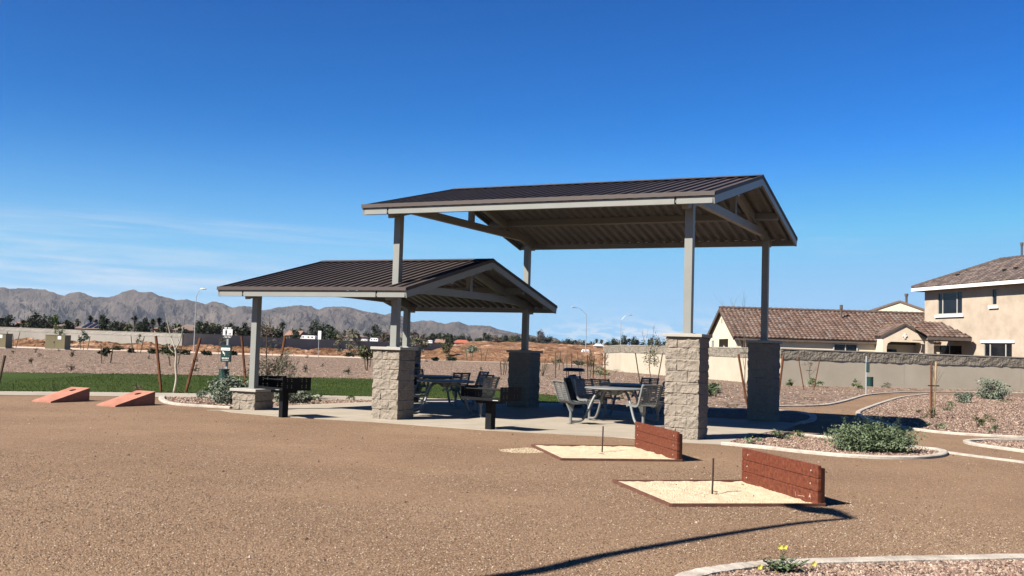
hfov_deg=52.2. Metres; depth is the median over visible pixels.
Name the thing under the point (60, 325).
house
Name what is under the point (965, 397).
leafy shrub
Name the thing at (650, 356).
young tree
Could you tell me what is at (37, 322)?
house
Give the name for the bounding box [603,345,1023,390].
perimeter wall
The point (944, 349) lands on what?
patio door
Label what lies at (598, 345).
house
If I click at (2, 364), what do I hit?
young tree
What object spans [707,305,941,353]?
house
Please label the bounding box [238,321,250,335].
tree
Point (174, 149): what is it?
sky
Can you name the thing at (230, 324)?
tree
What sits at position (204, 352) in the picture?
roadside bush
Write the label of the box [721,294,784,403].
young tree
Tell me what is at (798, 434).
plant
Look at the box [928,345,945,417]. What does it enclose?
young tree
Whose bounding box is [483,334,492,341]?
tree
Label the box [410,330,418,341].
tree
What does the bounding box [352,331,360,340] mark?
tree
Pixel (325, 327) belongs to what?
tree
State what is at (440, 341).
house
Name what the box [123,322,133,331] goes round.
tree
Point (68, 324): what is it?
tree
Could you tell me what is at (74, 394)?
cornhole board
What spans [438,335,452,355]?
young tree
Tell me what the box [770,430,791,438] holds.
plant
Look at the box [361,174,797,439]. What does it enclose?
picnic shelter
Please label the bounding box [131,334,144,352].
young tree
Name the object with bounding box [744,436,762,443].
plant
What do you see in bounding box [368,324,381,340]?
tree
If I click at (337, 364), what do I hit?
slope gravel stones
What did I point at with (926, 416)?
plant
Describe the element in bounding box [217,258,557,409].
picnic shelter
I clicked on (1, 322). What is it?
tree
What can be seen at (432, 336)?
tree
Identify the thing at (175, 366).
young tree
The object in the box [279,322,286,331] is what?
palm tree
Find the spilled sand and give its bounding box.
[499,447,541,452]
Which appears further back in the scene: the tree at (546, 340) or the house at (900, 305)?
the tree at (546, 340)
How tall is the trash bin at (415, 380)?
1.030 m
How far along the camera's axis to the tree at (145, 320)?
183.73 m
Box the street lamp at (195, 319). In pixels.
[193,288,205,351]
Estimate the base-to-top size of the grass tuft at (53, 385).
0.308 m
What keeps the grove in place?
on the ground at (240, 433)
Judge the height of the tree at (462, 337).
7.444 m
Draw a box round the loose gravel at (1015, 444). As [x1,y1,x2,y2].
[972,440,1023,448]
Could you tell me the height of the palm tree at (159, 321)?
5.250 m
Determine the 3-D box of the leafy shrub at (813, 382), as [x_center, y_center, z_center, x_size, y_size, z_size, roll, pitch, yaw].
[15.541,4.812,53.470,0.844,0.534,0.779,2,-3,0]
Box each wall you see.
[0,327,182,345]
[183,333,451,350]
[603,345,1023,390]
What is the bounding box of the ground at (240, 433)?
[0,348,1023,575]
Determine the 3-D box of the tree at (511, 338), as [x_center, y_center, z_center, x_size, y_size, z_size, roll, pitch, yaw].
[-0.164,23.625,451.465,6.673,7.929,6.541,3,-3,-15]
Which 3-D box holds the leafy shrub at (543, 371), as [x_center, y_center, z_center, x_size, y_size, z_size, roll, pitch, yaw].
[1.705,4.455,58.460,1.970,1.319,1.752,0,-4,27]
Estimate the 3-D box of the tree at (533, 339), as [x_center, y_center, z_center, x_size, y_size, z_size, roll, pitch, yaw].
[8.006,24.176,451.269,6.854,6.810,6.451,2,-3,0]
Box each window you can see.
[833,343,857,350]
[934,291,963,317]
[980,340,1014,356]
[988,289,998,308]
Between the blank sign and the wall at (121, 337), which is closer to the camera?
the blank sign
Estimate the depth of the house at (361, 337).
240.60 m
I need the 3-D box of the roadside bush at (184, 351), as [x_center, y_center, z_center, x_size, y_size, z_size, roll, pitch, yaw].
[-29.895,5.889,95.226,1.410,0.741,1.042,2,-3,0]
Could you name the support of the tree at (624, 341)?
on the ground at (240, 433)
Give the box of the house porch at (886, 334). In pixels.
[873,321,971,353]
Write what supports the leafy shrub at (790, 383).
on the gravel slope
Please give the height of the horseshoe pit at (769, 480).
0.439 m
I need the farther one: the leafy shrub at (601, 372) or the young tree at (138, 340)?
the young tree at (138, 340)
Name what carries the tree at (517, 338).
on the ground at (240, 433)
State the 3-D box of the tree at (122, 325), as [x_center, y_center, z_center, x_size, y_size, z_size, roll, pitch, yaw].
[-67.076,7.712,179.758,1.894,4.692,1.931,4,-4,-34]
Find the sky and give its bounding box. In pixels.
[0,0,1023,344]
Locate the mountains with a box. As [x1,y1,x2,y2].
[0,287,559,340]
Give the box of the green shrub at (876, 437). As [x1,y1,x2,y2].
[819,411,930,453]
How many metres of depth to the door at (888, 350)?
70.27 m
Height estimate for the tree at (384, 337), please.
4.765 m
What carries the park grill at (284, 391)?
on the concrete pad
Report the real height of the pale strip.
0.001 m
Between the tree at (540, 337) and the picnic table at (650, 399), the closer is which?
the picnic table at (650, 399)
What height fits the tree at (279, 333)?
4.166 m
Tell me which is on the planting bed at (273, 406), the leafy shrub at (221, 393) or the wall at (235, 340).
the leafy shrub at (221, 393)
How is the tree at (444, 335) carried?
on the ground at (240, 433)
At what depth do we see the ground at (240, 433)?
10.85 m
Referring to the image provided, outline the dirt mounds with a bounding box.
[12,337,501,356]
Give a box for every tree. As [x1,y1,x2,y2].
[0,317,4,326]
[0,355,5,381]
[3,314,19,326]
[21,310,52,328]
[48,314,63,328]
[53,322,66,334]
[61,319,76,329]
[77,328,89,349]
[97,344,113,362]
[98,314,107,330]
[105,320,121,330]
[119,319,125,330]
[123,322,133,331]
[130,316,138,331]
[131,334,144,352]
[134,321,149,331]
[142,317,153,331]
[149,319,155,331]
[154,313,201,392]
[156,317,161,327]
[156,321,170,332]
[159,344,181,365]
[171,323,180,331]
[176,327,191,333]
[192,318,214,333]
[207,323,214,330]
[213,324,222,333]
[222,321,236,334]
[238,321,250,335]
[240,316,298,393]
[260,322,273,336]
[274,327,282,337]
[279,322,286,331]
[289,328,301,338]
[309,319,323,335]
[315,328,337,339]
[321,322,327,336]
[331,330,342,339]
[333,334,342,352]
[342,328,360,352]
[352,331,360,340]
[354,343,373,370]
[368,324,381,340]
[377,330,389,341]
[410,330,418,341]
[410,336,431,356]
[420,332,429,340]
[427,333,438,342]
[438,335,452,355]
[441,333,449,343]
[447,333,454,344]
[458,333,465,339]
[463,344,478,360]
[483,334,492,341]
[488,334,502,342]
[498,334,509,341]
[500,358,507,374]
[507,335,516,341]
[514,335,520,341]
[529,336,535,342]
[536,329,544,342]
[541,335,550,343]
[547,340,563,343]
[553,349,560,377]
[564,338,573,344]
[577,352,584,367]
[587,348,595,378]
[599,348,608,378]
[621,332,626,344]
[635,330,662,382]
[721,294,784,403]
[798,353,820,389]
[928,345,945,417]
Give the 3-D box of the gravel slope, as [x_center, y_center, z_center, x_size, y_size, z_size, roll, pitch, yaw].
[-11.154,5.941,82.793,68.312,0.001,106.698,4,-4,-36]
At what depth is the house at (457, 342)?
431.08 m
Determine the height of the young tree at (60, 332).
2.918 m
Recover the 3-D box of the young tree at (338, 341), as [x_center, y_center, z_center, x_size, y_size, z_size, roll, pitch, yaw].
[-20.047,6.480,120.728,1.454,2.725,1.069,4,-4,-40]
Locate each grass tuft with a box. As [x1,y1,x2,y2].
[48,384,57,391]
[134,385,143,390]
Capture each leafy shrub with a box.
[195,390,208,397]
[201,370,248,403]
[273,391,318,402]
[312,395,323,401]
[540,358,558,375]
[579,358,595,366]
[589,366,611,374]
[707,382,722,396]
[785,379,792,385]
[808,377,823,386]
[851,378,864,388]
[953,392,973,402]
[974,376,1014,399]
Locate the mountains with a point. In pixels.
(18, 304)
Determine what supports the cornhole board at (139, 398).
on the ground at (240, 433)
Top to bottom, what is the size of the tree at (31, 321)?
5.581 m
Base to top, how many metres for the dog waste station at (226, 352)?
1.875 m
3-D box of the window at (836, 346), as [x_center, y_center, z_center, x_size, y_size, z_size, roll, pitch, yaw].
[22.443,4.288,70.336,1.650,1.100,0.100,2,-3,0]
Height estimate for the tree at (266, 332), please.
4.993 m
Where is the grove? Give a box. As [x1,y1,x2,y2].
[132,330,665,344]
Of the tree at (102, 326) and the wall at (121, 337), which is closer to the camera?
the wall at (121, 337)
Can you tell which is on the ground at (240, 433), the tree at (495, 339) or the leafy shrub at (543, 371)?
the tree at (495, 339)
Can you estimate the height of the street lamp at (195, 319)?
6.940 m
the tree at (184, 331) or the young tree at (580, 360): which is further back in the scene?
the tree at (184, 331)
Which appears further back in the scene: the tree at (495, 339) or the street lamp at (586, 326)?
the tree at (495, 339)
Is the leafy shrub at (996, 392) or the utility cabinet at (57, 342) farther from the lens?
the utility cabinet at (57, 342)
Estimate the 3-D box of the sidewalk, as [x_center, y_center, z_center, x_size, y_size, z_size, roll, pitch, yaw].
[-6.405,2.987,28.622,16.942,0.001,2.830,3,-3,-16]
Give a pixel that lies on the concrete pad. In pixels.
(545, 418)
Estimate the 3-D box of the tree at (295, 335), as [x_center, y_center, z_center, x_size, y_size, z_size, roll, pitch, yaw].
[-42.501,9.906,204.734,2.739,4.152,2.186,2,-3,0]
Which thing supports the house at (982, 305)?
on the ground at (240, 433)
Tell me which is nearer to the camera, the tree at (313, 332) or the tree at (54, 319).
the tree at (54, 319)
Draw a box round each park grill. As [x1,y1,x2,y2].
[258,376,310,417]
[460,385,521,429]
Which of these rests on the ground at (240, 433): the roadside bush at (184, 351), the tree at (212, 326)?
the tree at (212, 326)
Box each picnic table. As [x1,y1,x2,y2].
[413,374,499,417]
[414,369,488,407]
[552,378,664,423]
[570,376,664,418]
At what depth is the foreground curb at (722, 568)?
7.90 m
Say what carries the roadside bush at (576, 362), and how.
on the gravel slope
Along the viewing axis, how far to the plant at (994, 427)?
22.82 m
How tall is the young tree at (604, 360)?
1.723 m
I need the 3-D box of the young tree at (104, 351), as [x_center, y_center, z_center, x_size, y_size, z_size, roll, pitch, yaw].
[-22.745,3.678,58.364,0.882,1.093,1.724,3,-4,-22]
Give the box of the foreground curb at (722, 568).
[675,554,1023,575]
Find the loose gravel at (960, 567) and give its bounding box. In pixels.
[709,559,1023,575]
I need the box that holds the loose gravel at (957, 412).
[862,394,1023,435]
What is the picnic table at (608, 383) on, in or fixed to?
on the concrete pad
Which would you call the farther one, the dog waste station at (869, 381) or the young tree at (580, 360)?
the young tree at (580, 360)
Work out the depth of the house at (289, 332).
216.98 m
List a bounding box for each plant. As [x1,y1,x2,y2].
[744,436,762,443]
[757,544,816,572]
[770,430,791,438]
[789,429,804,437]
[916,408,936,417]
[926,421,946,428]
[939,401,955,410]
[972,416,985,426]
[983,414,994,421]
[987,424,998,432]
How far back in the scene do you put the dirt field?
144.82 m
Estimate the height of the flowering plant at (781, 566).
0.242 m
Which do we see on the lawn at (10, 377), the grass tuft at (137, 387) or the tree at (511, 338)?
the grass tuft at (137, 387)
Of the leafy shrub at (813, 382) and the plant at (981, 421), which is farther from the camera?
the leafy shrub at (813, 382)
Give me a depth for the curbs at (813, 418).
20.48 m
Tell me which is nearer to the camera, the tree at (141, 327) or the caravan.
the tree at (141, 327)
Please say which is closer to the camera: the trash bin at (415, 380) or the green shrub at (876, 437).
the green shrub at (876, 437)
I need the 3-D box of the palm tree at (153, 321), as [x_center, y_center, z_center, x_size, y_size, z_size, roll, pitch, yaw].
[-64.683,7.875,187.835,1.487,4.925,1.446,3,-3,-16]
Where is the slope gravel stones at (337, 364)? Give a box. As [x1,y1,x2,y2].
[0,348,1023,407]
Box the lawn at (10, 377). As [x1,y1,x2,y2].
[0,372,562,402]
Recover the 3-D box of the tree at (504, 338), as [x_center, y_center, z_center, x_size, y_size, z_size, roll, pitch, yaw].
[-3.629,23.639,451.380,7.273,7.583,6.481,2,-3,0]
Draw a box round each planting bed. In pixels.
[174,397,361,408]
[587,404,809,422]
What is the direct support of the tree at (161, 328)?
on the ground at (240, 433)
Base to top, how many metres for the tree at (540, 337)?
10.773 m
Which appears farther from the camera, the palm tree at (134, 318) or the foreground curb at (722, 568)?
the palm tree at (134, 318)
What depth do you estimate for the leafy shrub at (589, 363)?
97.18 m
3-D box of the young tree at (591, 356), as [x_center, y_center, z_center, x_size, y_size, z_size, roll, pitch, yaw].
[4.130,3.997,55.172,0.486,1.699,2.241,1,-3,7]
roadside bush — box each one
[111,346,125,349]
[147,348,160,353]
[179,349,191,354]
[200,349,211,354]
[343,352,353,356]
[445,356,456,360]
[570,360,583,364]
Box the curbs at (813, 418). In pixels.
[158,391,1023,463]
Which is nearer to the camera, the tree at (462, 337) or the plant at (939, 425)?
the plant at (939, 425)
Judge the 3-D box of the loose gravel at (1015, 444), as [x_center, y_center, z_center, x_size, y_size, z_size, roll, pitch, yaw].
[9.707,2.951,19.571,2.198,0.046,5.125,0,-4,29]
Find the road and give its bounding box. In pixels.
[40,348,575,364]
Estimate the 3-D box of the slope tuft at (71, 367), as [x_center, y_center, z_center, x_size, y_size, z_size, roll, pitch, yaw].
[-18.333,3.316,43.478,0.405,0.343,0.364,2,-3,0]
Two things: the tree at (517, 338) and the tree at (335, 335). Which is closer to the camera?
the tree at (335, 335)
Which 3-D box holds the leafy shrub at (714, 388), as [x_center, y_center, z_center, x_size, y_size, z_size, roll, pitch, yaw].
[7.184,3.690,37.546,0.836,0.664,0.659,2,-3,0]
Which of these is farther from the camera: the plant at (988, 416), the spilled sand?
the plant at (988, 416)
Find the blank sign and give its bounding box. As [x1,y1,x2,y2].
[318,331,320,356]
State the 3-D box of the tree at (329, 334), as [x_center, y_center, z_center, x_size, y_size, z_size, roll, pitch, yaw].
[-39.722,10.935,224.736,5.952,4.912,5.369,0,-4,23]
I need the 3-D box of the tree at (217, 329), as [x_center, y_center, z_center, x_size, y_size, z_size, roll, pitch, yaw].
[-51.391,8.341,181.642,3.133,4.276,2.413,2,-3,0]
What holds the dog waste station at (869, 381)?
on the gravel slope
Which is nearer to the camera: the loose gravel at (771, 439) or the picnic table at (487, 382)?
the loose gravel at (771, 439)
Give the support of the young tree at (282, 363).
on the lawn at (10, 377)
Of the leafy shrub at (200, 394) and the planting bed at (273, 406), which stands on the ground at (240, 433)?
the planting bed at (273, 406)
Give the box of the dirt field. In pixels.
[421,341,611,364]
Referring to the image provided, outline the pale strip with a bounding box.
[12,346,584,364]
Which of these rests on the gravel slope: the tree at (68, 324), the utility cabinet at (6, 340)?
the utility cabinet at (6, 340)
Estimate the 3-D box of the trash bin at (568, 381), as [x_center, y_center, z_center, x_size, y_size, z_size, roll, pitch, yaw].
[1.638,2.641,27.827,0.590,1.030,0.590,2,-3,0]
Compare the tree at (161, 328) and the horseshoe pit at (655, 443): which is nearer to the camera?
the horseshoe pit at (655, 443)
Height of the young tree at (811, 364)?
1.888 m
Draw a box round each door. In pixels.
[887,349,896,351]
[940,345,961,354]
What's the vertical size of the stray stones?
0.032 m
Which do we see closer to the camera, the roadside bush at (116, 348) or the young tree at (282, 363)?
the young tree at (282, 363)
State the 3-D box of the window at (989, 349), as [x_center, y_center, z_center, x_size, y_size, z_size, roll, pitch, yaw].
[30.079,3.977,64.629,0.188,1.479,3.103,2,-3,-13]
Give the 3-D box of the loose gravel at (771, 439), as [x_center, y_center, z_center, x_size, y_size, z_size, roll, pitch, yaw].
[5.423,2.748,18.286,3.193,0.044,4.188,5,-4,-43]
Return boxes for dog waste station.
[218,327,232,389]
[865,356,873,393]
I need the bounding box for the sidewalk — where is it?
[0,391,562,403]
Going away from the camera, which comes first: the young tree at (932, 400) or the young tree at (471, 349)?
the young tree at (932, 400)
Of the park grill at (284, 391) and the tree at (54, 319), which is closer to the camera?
the park grill at (284, 391)
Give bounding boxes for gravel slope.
[0,348,1020,407]
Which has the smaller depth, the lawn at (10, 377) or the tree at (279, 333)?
the lawn at (10, 377)
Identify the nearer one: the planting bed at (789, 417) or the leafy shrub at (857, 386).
the planting bed at (789, 417)
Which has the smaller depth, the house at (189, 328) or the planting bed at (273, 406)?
the planting bed at (273, 406)
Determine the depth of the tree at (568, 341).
446.56 m
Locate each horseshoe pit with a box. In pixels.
[531,422,682,461]
[612,448,825,506]
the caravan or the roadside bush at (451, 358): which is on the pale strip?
the roadside bush at (451, 358)
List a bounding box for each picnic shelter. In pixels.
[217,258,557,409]
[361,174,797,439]
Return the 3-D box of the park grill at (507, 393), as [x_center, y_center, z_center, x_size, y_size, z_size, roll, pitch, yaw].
[-0.423,2.248,19.496,0.948,0.830,0.757,-1,-4,36]
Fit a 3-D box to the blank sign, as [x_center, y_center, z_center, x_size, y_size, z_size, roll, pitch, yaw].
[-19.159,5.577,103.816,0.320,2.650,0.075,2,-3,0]
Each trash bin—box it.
[414,363,420,401]
[563,368,584,406]
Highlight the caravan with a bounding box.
[300,335,316,338]
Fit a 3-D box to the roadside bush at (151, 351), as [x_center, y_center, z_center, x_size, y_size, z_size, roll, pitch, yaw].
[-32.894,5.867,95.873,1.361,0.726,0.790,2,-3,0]
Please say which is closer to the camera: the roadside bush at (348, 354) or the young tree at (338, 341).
the roadside bush at (348, 354)
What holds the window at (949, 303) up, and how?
in the house at (982, 305)
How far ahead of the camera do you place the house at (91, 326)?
180.72 m
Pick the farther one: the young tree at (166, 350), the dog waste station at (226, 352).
the young tree at (166, 350)
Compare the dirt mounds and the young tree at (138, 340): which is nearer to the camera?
the young tree at (138, 340)
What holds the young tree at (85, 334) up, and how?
on the pale strip
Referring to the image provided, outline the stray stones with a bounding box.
[1,402,1016,574]
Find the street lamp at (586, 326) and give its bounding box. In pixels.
[571,307,586,352]
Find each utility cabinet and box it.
[0,333,12,347]
[43,335,71,349]
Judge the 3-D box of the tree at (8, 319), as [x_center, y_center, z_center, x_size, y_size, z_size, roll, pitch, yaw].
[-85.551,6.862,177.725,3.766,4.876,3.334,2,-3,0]
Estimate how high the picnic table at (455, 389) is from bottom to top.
0.893 m
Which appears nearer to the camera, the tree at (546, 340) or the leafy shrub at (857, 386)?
the leafy shrub at (857, 386)
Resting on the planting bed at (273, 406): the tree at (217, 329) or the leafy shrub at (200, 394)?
the leafy shrub at (200, 394)
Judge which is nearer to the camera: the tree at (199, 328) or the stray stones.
the stray stones
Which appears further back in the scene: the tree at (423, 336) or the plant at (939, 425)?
the tree at (423, 336)
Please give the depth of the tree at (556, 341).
444.12 m
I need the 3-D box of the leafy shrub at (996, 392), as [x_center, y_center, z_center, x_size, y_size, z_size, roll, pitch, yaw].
[20.039,4.231,43.410,1.587,1.118,1.364,-1,-4,35]
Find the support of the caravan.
on the ground at (240, 433)
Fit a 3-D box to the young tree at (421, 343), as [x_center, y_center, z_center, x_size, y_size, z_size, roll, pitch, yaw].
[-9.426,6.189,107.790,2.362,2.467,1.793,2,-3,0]
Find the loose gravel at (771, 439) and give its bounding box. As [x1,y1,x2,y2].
[730,432,938,455]
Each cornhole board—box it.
[32,387,89,402]
[96,390,154,406]
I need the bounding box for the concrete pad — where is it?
[209,402,799,444]
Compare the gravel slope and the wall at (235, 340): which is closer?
the gravel slope
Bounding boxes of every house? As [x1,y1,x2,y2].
[16,320,52,328]
[53,324,79,328]
[75,322,108,330]
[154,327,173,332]
[172,325,204,333]
[285,330,306,337]
[343,334,369,339]
[435,339,446,343]
[454,340,468,344]
[593,344,602,347]
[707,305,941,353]
[871,294,924,311]
[911,242,1023,356]
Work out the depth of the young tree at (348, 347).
119.69 m
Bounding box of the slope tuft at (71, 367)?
[67,363,75,371]
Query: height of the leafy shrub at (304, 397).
0.567 m

